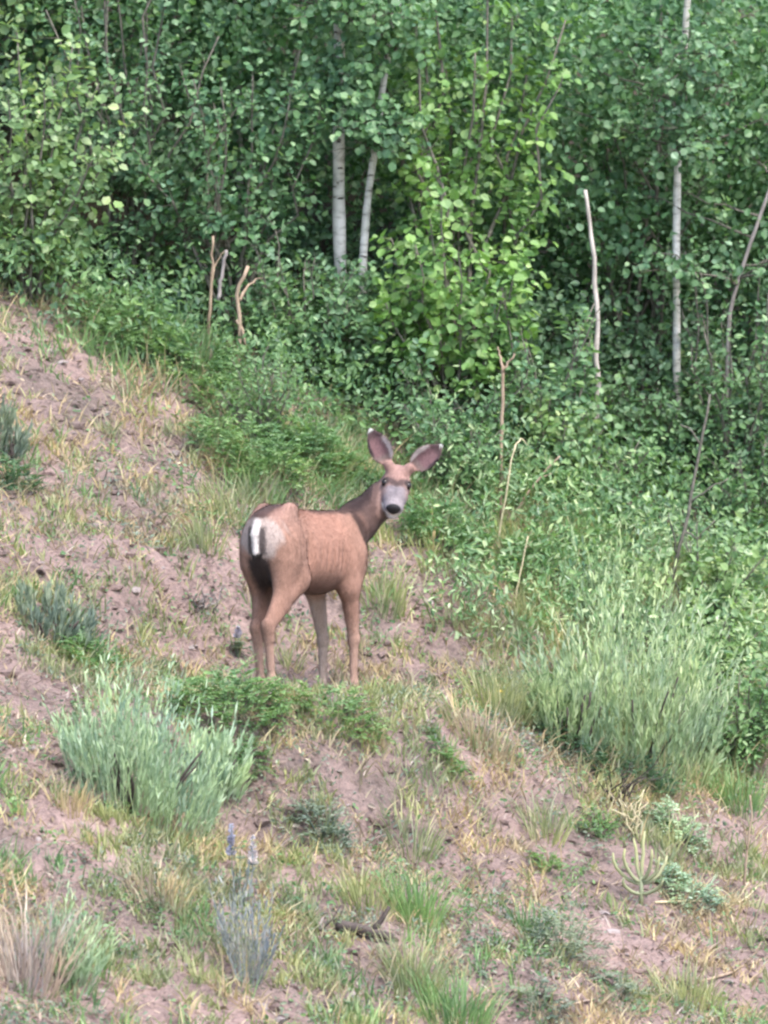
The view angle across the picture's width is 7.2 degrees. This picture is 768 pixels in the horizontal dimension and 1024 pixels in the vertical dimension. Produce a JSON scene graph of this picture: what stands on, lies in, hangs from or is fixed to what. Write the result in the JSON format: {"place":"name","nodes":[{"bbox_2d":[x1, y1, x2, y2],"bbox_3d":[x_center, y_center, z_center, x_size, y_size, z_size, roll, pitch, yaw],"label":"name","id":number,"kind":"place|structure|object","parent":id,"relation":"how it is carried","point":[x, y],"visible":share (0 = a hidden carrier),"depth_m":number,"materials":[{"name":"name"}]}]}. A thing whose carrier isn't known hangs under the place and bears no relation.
{"place":"outdoors","nodes":[
{"label":"outdoors","id":0,"kind":"place"},
{"bbox_2d":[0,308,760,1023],"bbox_3d":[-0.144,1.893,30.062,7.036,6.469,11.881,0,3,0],"label":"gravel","id":1,"kind":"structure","parent":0,"point":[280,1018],"depth_m":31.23,"materials":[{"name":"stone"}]},
{"bbox_2d":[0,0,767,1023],"bbox_3d":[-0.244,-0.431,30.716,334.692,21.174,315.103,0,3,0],"label":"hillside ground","id":2,"kind":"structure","parent":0,"point":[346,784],"depth_m":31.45,"materials":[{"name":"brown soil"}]},
{"bbox_2d":[0,391,33,464],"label":"sagebrush","id":3,"kind":"object","parent":2,"relation":"on","point":[19,442],"visible":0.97,"depth_m":33.49,"materials":[{"name":"green plant"}]},
{"bbox_2d":[0,450,55,500],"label":"leafy forb","id":4,"kind":"object","parent":2,"relation":"on","point":[10,472],"visible":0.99,"depth_m":33.17,"materials":[{"name":"green plant"}]},
{"bbox_2d":[17,767,101,818],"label":"grass tuft","id":5,"kind":"object","parent":2,"relation":"on","point":[77,802],"visible":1,"depth_m":29.55,"materials":[{"name":"plant"}]},
{"bbox_2d":[13,575,109,653],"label":"sagebrush","id":6,"kind":"object","parent":2,"relation":"on","point":[73,626],"visible":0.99,"depth_m":31.78,"materials":[{"name":"green plant"}]},
{"bbox_2d":[0,0,133,170],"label":"undergrowth","id":7,"kind":"object","parent":2,"relation":"on","point":[54,17],"visible":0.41,"depth_m":37.03,"materials":[{"name":"green plant"}]},
{"bbox_2d":[26,880,120,994],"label":"sagebrush","id":8,"kind":"object","parent":2,"relation":"on","point":[89,959],"visible":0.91,"depth_m":27.93,"materials":[{"name":"green plant"}]},
{"bbox_2d":[0,12,148,307],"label":"leafy shrub","id":9,"kind":"object","parent":2,"relation":"on","point":[55,165],"visible":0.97,"depth_m":35.52,"materials":[{"name":"green plant"}]},
{"bbox_2d":[0,861,157,1003],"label":"grass tuft","id":10,"kind":"object","parent":2,"relation":"on","point":[28,963],"visible":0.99,"depth_m":27.73,"materials":[{"name":"beige plant"}]},
{"bbox_2d":[40,625,134,671],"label":"leafy forb","id":11,"kind":"object","parent":2,"relation":"on","point":[92,660],"visible":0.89,"depth_m":31.61,"materials":[{"name":"green plant"}]},
{"bbox_2d":[52,279,197,372],"bbox_3d":[-1.480,-1.044,35.447,0.764,0.606,0.731,1,3,25],"label":"leafy forb","id":12,"kind":"object","parent":2,"relation":"on","point":[106,310],"visible":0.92,"depth_m":35.39,"materials":[{"name":"green plant"}]},
{"bbox_2d":[60,96,200,287],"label":"leafy shrub","id":13,"kind":"object","parent":2,"relation":"on","point":[162,144],"visible":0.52,"depth_m":36.20,"materials":[{"name":"green plant"}]},
{"bbox_2d":[41,613,229,843],"bbox_3d":[-1.192,1.069,29.881,0.880,1.133,0.817,-2,4,-31],"label":"sagebrush","id":14,"kind":"object","parent":2,"relation":"on","point":[117,756],"visible":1,"depth_m":29.79,"materials":[{"name":"green plant"}]},
{"bbox_2d":[25,0,262,299],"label":"leafy shrub","id":15,"kind":"object","parent":2,"relation":"on","point":[135,98],"visible":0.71,"depth_m":36.22,"materials":[{"name":"green plant"}]},
{"bbox_2d":[106,843,209,914],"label":"grass tuft","id":16,"kind":"object","parent":2,"relation":"on","point":[164,894],"visible":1,"depth_m":28.96,"materials":[{"name":"plant"}]},
{"bbox_2d":[128,314,259,398],"bbox_3d":[-1.084,-0.877,35.264,0.827,0.524,0.736,0,3,0],"label":"leafy forb","id":17,"kind":"object","parent":2,"relation":"on","point":[182,346],"visible":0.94,"depth_m":35.16,"materials":[{"name":"green plant"}]},
{"bbox_2d":[162,500,235,560],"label":"grass tuft","id":18,"kind":"object","parent":2,"relation":"on","point":[199,530],"visible":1,"depth_m":33.26,"materials":[{"name":"green plant"}]},
{"bbox_2d":[142,285,257,368],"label":"grass tuft","id":19,"kind":"object","parent":2,"relation":"on","point":[201,336],"visible":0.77,"depth_m":35.56,"materials":[{"name":"green plant"}]},
{"bbox_2d":[171,411,254,462],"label":"leafy forb","id":20,"kind":"object","parent":2,"relation":"on","point":[207,423],"visible":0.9,"depth_m":34.35,"materials":[{"name":"green plant"}]},
{"bbox_2d":[177,702,255,807],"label":"sagebrush","id":21,"kind":"object","parent":2,"relation":"on","point":[236,780],"visible":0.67,"depth_m":30.48,"materials":[{"name":"green plant"}]},
{"bbox_2d":[101,23,339,341],"bbox_3d":[-0.963,-1.913,36.085,1.268,1.916,1.021,-1,3,-22],"label":"leafy shrub","id":22,"kind":"object","parent":2,"relation":"on","point":[257,179],"visible":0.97,"depth_m":35.98,"materials":[{"name":"green plant"}]},
{"bbox_2d":[151,653,303,743],"bbox_3d":[-0.789,0.932,30.983,0.779,0.435,0.618,0,3,0],"label":"leafy forb","id":23,"kind":"object","parent":2,"relation":"on","point":[265,716],"visible":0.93,"depth_m":30.95,"materials":[{"name":"green plant"}]},
{"bbox_2d":[175,471,279,527],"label":"grass tuft","id":24,"kind":"object","parent":2,"relation":"on","point":[220,511],"visible":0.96,"depth_m":33.56,"materials":[{"name":"plant"}]},
{"bbox_2d":[177,360,295,430],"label":"leafy forb","id":25,"kind":"object","parent":2,"relation":"on","point":[207,380],"visible":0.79,"depth_m":34.92,"materials":[{"name":"green plant"}]},
{"bbox_2d":[225,823,260,904],"bbox_3d":[-0.678,1.696,29.418,0.178,0.409,0.144,-1,3,-24],"label":"lupine","id":26,"kind":"object","parent":2,"relation":"on","point":[229,851],"visible":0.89,"depth_m":29.41,"materials":[{"name":"purple plant"}]},
{"bbox_2d":[208,847,284,988],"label":"grey plant","id":27,"kind":"object","parent":2,"relation":"on","point":[252,956],"visible":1,"depth_m":28.66,"materials":[{"name":"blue plant"}]},
{"bbox_2d":[174,190,326,313],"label":"leafy shrub","id":28,"kind":"object","parent":2,"relation":"on","point":[275,253],"visible":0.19,"depth_m":36.58,"materials":[{"name":"green plant"}]},
{"bbox_2d":[197,411,320,501],"bbox_3d":[-0.689,-0.315,34.153,0.716,0.500,0.666,1,3,23],"label":"leafy forb","id":29,"kind":"object","parent":2,"relation":"on","point":[278,458],"visible":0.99,"depth_m":34.11,"materials":[{"name":"green plant"}]},
{"bbox_2d":[230,454,293,508],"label":"grass tuft","id":30,"kind":"object","parent":2,"relation":"on","point":[249,491],"visible":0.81,"depth_m":33.94,"materials":[{"name":"green plant"}]},
{"bbox_2d":[196,334,335,455],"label":"leafy shrub","id":31,"kind":"object","parent":2,"relation":"on","point":[269,414],"visible":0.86,"depth_m":34.61,"materials":[{"name":"green plant"}]},
{"bbox_2d":[247,413,356,493],"bbox_3d":[-0.469,-0.332,34.544,0.634,0.451,0.580,0,3,0],"label":"leafy forb","id":32,"kind":"object","parent":2,"relation":"on","point":[312,448],"visible":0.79,"depth_m":34.48,"materials":[{"name":"green plant"}]},
{"bbox_2d":[231,200,399,383],"bbox_3d":[-0.481,-1.252,35.849,0.928,1.143,0.813,2,4,39],"label":"leafy shrub","id":33,"kind":"object","parent":2,"relation":"on","point":[281,288],"visible":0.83,"depth_m":35.75,"materials":[{"name":"green plant"}]},
{"bbox_2d":[281,795,360,854],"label":"leafy forb","id":34,"kind":"object","parent":2,"relation":"on","point":[325,828],"visible":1,"depth_m":30.51,"materials":[{"name":"green plant"}]},
{"bbox_2d":[277,414,371,492],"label":"leafy forb","id":35,"kind":"object","parent":2,"relation":"on","point":[327,438],"visible":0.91,"depth_m":34.57,"materials":[{"name":"green plant"}]},
{"bbox_2d":[253,0,401,284],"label":"aspen tree","id":36,"kind":"object","parent":2,"relation":"on","point":[340,82],"visible":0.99,"depth_m":36.01,"materials":[{"name":"green plant"}]},
{"bbox_2d":[271,675,397,754],"bbox_3d":[-0.245,1.030,31.230,0.576,0.390,0.494,2,4,38],"label":"leafy forb","id":37,"kind":"object","parent":2,"relation":"on","point":[354,704],"visible":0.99,"depth_m":31.18,"materials":[{"name":"green plant"}]},
{"bbox_2d":[258,256,417,424],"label":"leafy shrub","id":38,"kind":"object","parent":2,"relation":"on","point":[352,356],"visible":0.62,"depth_m":35.83,"materials":[{"name":"green plant"}]},
{"bbox_2d":[238,427,442,690],"bbox_3d":[-0.324,0.290,32.154,0.512,1.445,1.348,3,4,43],"label":"deer","id":39,"kind":"object","parent":2,"relation":"on","point":[290,553],"visible":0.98,"depth_m":32.02},
{"bbox_2d":[335,906,394,940],"bbox_3d":[-0.092,1.978,29.515,0.289,0.172,0.084,1,3,12],"label":"rotten wood","id":40,"kind":"object","parent":2,"relation":"on","point":[347,924],"visible":1,"depth_m":29.50,"materials":[{"name":"wood"}]},
{"bbox_2d":[319,843,416,917],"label":"grass tuft","id":41,"kind":"object","parent":2,"relation":"on","point":[354,894],"visible":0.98,"depth_m":29.90,"materials":[{"name":"green plant"}]},
{"bbox_2d":[0,274,767,1023],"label":"grass","id":42,"kind":"structure","parent":2,"relation":"on","point":[136,838],"depth_m":31.32,"materials":[{"name":"plant"}]},
{"bbox_2d":[0,278,767,1023],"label":"dry grass","id":43,"kind":"structure","parent":2,"relation":"on","point":[514,844],"depth_m":31.47,"materials":[{"name":"plant"}]},
{"bbox_2d":[0,160,767,616],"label":"undergrowth","id":44,"kind":"object","parent":2,"relation":"on","point":[96,277],"visible":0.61,"depth_m":35.57,"materials":[{"name":"green plant"}]},
{"bbox_2d":[0,39,767,531],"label":"undergrowth","id":45,"kind":"object","parent":2,"relation":"on","point":[546,309],"visible":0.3,"depth_m":36.59,"materials":[{"name":"green plant"}]},
{"bbox_2d":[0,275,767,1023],"bbox_3d":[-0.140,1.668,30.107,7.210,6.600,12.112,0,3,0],"label":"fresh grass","id":46,"kind":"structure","parent":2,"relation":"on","point":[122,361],"depth_m":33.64,"materials":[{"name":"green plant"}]},
{"bbox_2d":[0,274,767,1023],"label":"ground cover","id":47,"kind":"object","parent":2,"relation":"on","point":[74,702],"visible":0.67,"depth_m":31.00,"materials":[{"name":"green plant"}]},
{"bbox_2d":[0,278,767,1023],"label":"soil rubble","id":48,"kind":"object","parent":2,"relation":"on","point":[274,1006],"visible":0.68,"depth_m":31.57,"materials":[{"name":"brown soil"}]},
{"bbox_2d":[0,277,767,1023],"bbox_3d":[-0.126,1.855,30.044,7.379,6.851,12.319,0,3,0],"label":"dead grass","id":49,"kind":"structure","parent":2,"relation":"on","point":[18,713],"depth_m":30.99,"materials":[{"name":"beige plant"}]},
{"bbox_2d":[0,277,767,1023],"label":"dry stems","id":50,"kind":"object","parent":2,"relation":"on","point":[338,643],"visible":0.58,"depth_m":33.80,"materials":[{"name":"plant"}]},
{"bbox_2d":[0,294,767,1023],"bbox_3d":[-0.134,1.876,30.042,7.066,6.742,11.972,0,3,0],"label":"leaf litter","id":51,"kind":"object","parent":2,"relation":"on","point":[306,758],"visible":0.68,"depth_m":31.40,"materials":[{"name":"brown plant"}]},
{"bbox_2d":[0,0,767,395],"bbox_3d":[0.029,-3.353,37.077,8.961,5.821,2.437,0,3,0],"label":"undergrowth","id":52,"kind":"object","parent":2,"relation":"on","point":[616,106],"visible":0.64,"depth_m":36.86,"materials":[{"name":"green plant"}]},
{"bbox_2d":[308,0,473,313],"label":"aspen tree","id":53,"kind":"object","parent":2,"relation":"on","point":[397,28],"visible":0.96,"depth_m":35.94,"materials":[{"name":"green plant"}]},
{"bbox_2d":[359,541,440,623],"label":"grass tuft","id":54,"kind":"object","parent":2,"relation":"on","point":[398,595],"visible":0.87,"depth_m":33.55,"materials":[{"name":"green plant"}]},
{"bbox_2d":[359,917,462,999],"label":"grass tuft","id":55,"kind":"object","parent":2,"relation":"on","point":[400,980],"visible":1,"depth_m":29.22,"materials":[{"name":"green plant"}]},
{"bbox_2d":[370,786,454,864],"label":"grass tuft","id":56,"kind":"object","parent":2,"relation":"on","point":[420,840],"visible":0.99,"depth_m":30.88,"materials":[{"name":"green plant"}]},
{"bbox_2d":[350,850,479,931],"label":"grass tuft","id":57,"kind":"object","parent":2,"relation":"on","point":[407,910],"visible":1,"depth_m":29.91,"materials":[{"name":"green plant"}]},
{"bbox_2d":[391,490,498,573],"bbox_3d":[0.348,0.125,34.415,0.618,0.494,0.636,2,4,35],"label":"leafy forb","id":58,"kind":"object","parent":2,"relation":"on","point":[411,525],"visible":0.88,"depth_m":34.41,"materials":[{"name":"green plant"}]},
{"bbox_2d":[417,723,483,781],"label":"leafy forb","id":59,"kind":"object","parent":2,"relation":"on","point":[448,754],"visible":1,"depth_m":31.48,"materials":[{"name":"green plant"}]},
{"bbox_2d":[361,171,546,443],"bbox_3d":[0.411,-1.107,35.817,1.083,1.780,0.891,0,3,0],"label":"leafy shrub","id":60,"kind":"object","parent":2,"relation":"on","point":[439,300],"visible":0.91,"depth_m":35.64,"materials":[{"name":"green plant"}]},
{"bbox_2d":[377,331,545,479],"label":"leafy shrub","id":61,"kind":"object","parent":2,"relation":"on","point":[492,404],"visible":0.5,"depth_m":35.48,"materials":[{"name":"green plant"}]},
{"bbox_2d":[395,943,527,1023],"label":"grass tuft","id":62,"kind":"object","parent":2,"relation":"on","point":[461,1005],"visible":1,"depth_m":29.11,"materials":[{"name":"green plant"}]},
{"bbox_2d":[345,0,587,414],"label":"leafy shrub","id":63,"kind":"object","parent":2,"relation":"on","point":[464,172],"visible":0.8,"depth_m":36.23,"materials":[{"name":"green plant"}]},
{"bbox_2d":[395,396,540,515],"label":"leafy shrub","id":64,"kind":"object","parent":2,"relation":"on","point":[431,418],"visible":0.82,"depth_m":35.02,"materials":[{"name":"green plant"}]},
{"bbox_2d":[426,679,529,770],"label":"grass tuft","id":65,"kind":"object","parent":2,"relation":"on","point":[477,721],"visible":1,"depth_m":31.85,"materials":[{"name":"plant"}]},
{"bbox_2d":[436,640,568,731],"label":"grass tuft","id":66,"kind":"object","parent":2,"relation":"on","point":[495,697],"visible":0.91,"depth_m":32.45,"materials":[{"name":"green plant"}]},
{"bbox_2d":[475,521,567,591],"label":"leafy forb","id":67,"kind":"object","parent":2,"relation":"on","point":[515,546],"visible":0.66,"depth_m":34.47,"materials":[{"name":"green plant"}]},
{"bbox_2d":[448,267,629,493],"bbox_3d":[0.912,-0.695,35.751,0.896,1.469,0.921,-3,4,-40],"label":"leafy shrub","id":68,"kind":"object","parent":2,"relation":"on","point":[582,349],"visible":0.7,"depth_m":35.69,"materials":[{"name":"green plant"}]},
{"bbox_2d":[493,781,589,847],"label":"grass tuft","id":69,"kind":"object","parent":2,"relation":"on","point":[556,839],"visible":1,"depth_m":31.51,"materials":[{"name":"plant"}]},
{"bbox_2d":[502,973,584,1023],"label":"leafy forb","id":70,"kind":"object","parent":2,"relation":"on","point":[546,989],"visible":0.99,"depth_m":29.41,"materials":[{"name":"green plant"}]},
{"bbox_2d":[479,363,622,506],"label":"leafy shrub","id":71,"kind":"object","parent":2,"relation":"on","point":[583,438],"visible":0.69,"depth_m":35.49,"materials":[{"name":"green plant"}]},
{"bbox_2d":[513,900,618,970],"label":"leafy forb","id":72,"kind":"object","parent":2,"relation":"on","point":[573,934],"visible":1,"depth_m":30.14,"materials":[{"name":"green plant"}]},
{"bbox_2d":[369,362,767,767],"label":"undergrowth","id":73,"kind":"object","parent":2,"relation":"on","point":[548,571],"visible":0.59,"depth_m":34.42,"materials":[{"name":"green plant"}]},
{"bbox_2d":[513,607,641,763],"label":"sagebrush","id":74,"kind":"object","parent":2,"relation":"on","point":[583,729],"visible":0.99,"depth_m":32.53,"materials":[{"name":"green plant"}]},
{"bbox_2d":[393,411,767,853],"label":"tall grass","id":75,"kind":"structure","parent":2,"relation":"on","point":[547,617],"depth_m":34.04,"materials":[{"name":"green plant"}]},
{"bbox_2d":[583,190,600,466],"bbox_3d":[1.231,-1.056,36.354,0.110,1.700,0.051,0,3,0],"label":"aspen tree","id":76,"kind":"object","parent":2,"relation":"on","point":[595,295],"visible":0.65,"depth_m":36.33,"materials":[{"name":"white plant"}]},
{"bbox_2d":[537,308,664,413],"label":"leafy shrub","id":77,"kind":"object","parent":2,"relation":"on","point":[565,351],"visible":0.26,"depth_m":37.03,"materials":[{"name":"green plant"}]},
{"bbox_2d":[539,393,665,528],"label":"leafy shrub","id":78,"kind":"object","parent":2,"relation":"on","point":[647,452],"visible":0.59,"depth_m":35.68,"materials":[{"name":"green plant"}]},
{"bbox_2d":[533,729,695,795],"bbox_3d":[1.205,1.309,32.476,0.896,0.403,0.472,0,3,0],"label":"leafy forb","id":79,"kind":"object","parent":2,"relation":"on","point":[660,784],"visible":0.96,"depth_m":32.43,"materials":[{"name":"green plant"}]},
{"bbox_2d":[494,589,738,754],"bbox_3d":[1.298,0.860,33.062,1.556,0.964,1.425,0,3,0],"label":"grass tuft","id":80,"kind":"object","parent":2,"relation":"on","point":[613,662],"visible":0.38,"depth_m":33.06,"materials":[{"name":"green plant"}]},
{"bbox_2d":[584,965,654,1011],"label":"leafy forb","id":81,"kind":"object","parent":2,"relation":"on","point":[630,986],"visible":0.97,"depth_m":29.99,"materials":[{"name":"green plant"}]},
{"bbox_2d":[563,231,702,380],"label":"leafy shrub","id":82,"kind":"object","parent":2,"relation":"on","point":[647,319],"visible":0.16,"depth_m":38.02,"materials":[{"name":"green plant"}]},
{"bbox_2d":[540,20,735,410],"bbox_3d":[1.575,-1.794,37.482,1.277,2.422,1.001,0,3,0],"label":"leafy shrub","id":83,"kind":"object","parent":2,"relation":"on","point":[608,271],"visible":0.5,"depth_m":37.44,"materials":[{"name":"green plant"}]},
{"bbox_2d":[558,517,719,657],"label":"sagebrush","id":84,"kind":"object","parent":2,"relation":"on","point":[620,563],"visible":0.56,"depth_m":34.30,"materials":[{"name":"green plant"}]},
{"bbox_2d":[612,831,667,905],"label":"candle plant","id":85,"kind":"object","parent":2,"relation":"on","point":[642,881],"visible":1,"depth_m":31.22,"materials":[{"name":"beige plant"}]},
{"bbox_2d":[580,365,713,483],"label":"leafy shrub","id":86,"kind":"object","parent":2,"relation":"on","point":[673,415],"visible":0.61,"depth_m":36.43,"materials":[{"name":"green plant"}]},
{"bbox_2d":[541,533,763,795],"bbox_3d":[1.421,0.824,32.857,1.200,1.385,1.153,0,3,0],"label":"sagebrush","id":87,"kind":"object","parent":2,"relation":"on","point":[633,735],"visible":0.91,"depth_m":32.76,"materials":[{"name":"green plant"}]},
{"bbox_2d":[547,0,767,476],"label":"aspen tree","id":88,"kind":"object","parent":2,"relation":"on","point":[684,127],"visible":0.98,"depth_m":36.40,"materials":[{"name":"green plant"}]},
{"bbox_2d":[642,794,724,856],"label":"leafy forb","id":89,"kind":"object","parent":2,"relation":"on","point":[684,818],"visible":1,"depth_m":32.09,"materials":[{"name":"green plant"}]},
{"bbox_2d":[635,943,741,1014],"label":"grass tuft","id":90,"kind":"object","parent":2,"relation":"on","point":[682,988],"visible":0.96,"depth_m":30.36,"materials":[{"name":"plant"}]},
{"bbox_2d":[615,0,766,394],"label":"aspen tree","id":91,"kind":"object","parent":2,"relation":"on","point":[731,18],"visible":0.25,"depth_m":37.60,"materials":[{"name":"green plant"}]},
{"bbox_2d":[652,860,736,915],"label":"leafy forb","id":92,"kind":"object","parent":2,"relation":"on","point":[686,876],"visible":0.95,"depth_m":31.49,"materials":[{"name":"green plant"}]},
{"bbox_2d":[626,145,767,434],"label":"aspen tree","id":93,"kind":"object","parent":2,"relation":"on","point":[756,274],"visible":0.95,"depth_m":36.53,"materials":[{"name":"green plant"}]},
{"bbox_2d":[668,394,728,600],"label":"dead branch","id":94,"kind":"object","parent":2,"relation":"on","point":[690,502],"visible":0.91,"depth_m":34.85,"materials":[{"name":"grey wood"}]},
{"bbox_2d":[631,498,767,632],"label":"leafy shrub","id":95,"kind":"object","parent":2,"relation":"on","point":[732,564],"visible":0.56,"depth_m":34.65,"materials":[{"name":"green plant"}]},
{"bbox_2d":[639,580,767,704],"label":"leafy shrub","id":96,"kind":"object","parent":2,"relation":"on","point":[753,642],"visible":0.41,"depth_m":33.99,"materials":[{"name":"green plant"}]},
{"bbox_2d":[659,236,767,520],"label":"leafy shrub","id":97,"kind":"object","parent":2,"relation":"on","point":[714,379],"visible":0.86,"depth_m":36.39,"materials":[{"name":"green plant"}]},
{"bbox_2d":[659,632,767,774],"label":"leafy shrub","id":98,"kind":"object","parent":2,"relation":"on","point":[747,744],"visible":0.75,"depth_m":33.22,"materials":[{"name":"green plant"}]},
{"bbox_2d":[669,426,767,570],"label":"leafy shrub","id":99,"kind":"object","parent":2,"relation":"on","point":[743,498],"visible":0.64,"depth_m":36.03,"materials":[{"name":"green plant"}]},
{"bbox_2d":[670,329,767,470],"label":"leafy shrub","id":100,"kind":"object","parent":2,"relation":"on","point":[722,362],"visible":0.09,"depth_m":37.14,"materials":[{"name":"green plant"}]},
{"bbox_2d":[688,751,767,821],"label":"grass tuft","id":101,"kind":"object","parent":2,"relation":"on","point":[757,797],"visible":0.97,"depth_m":32.80,"materials":[{"name":"green plant"}]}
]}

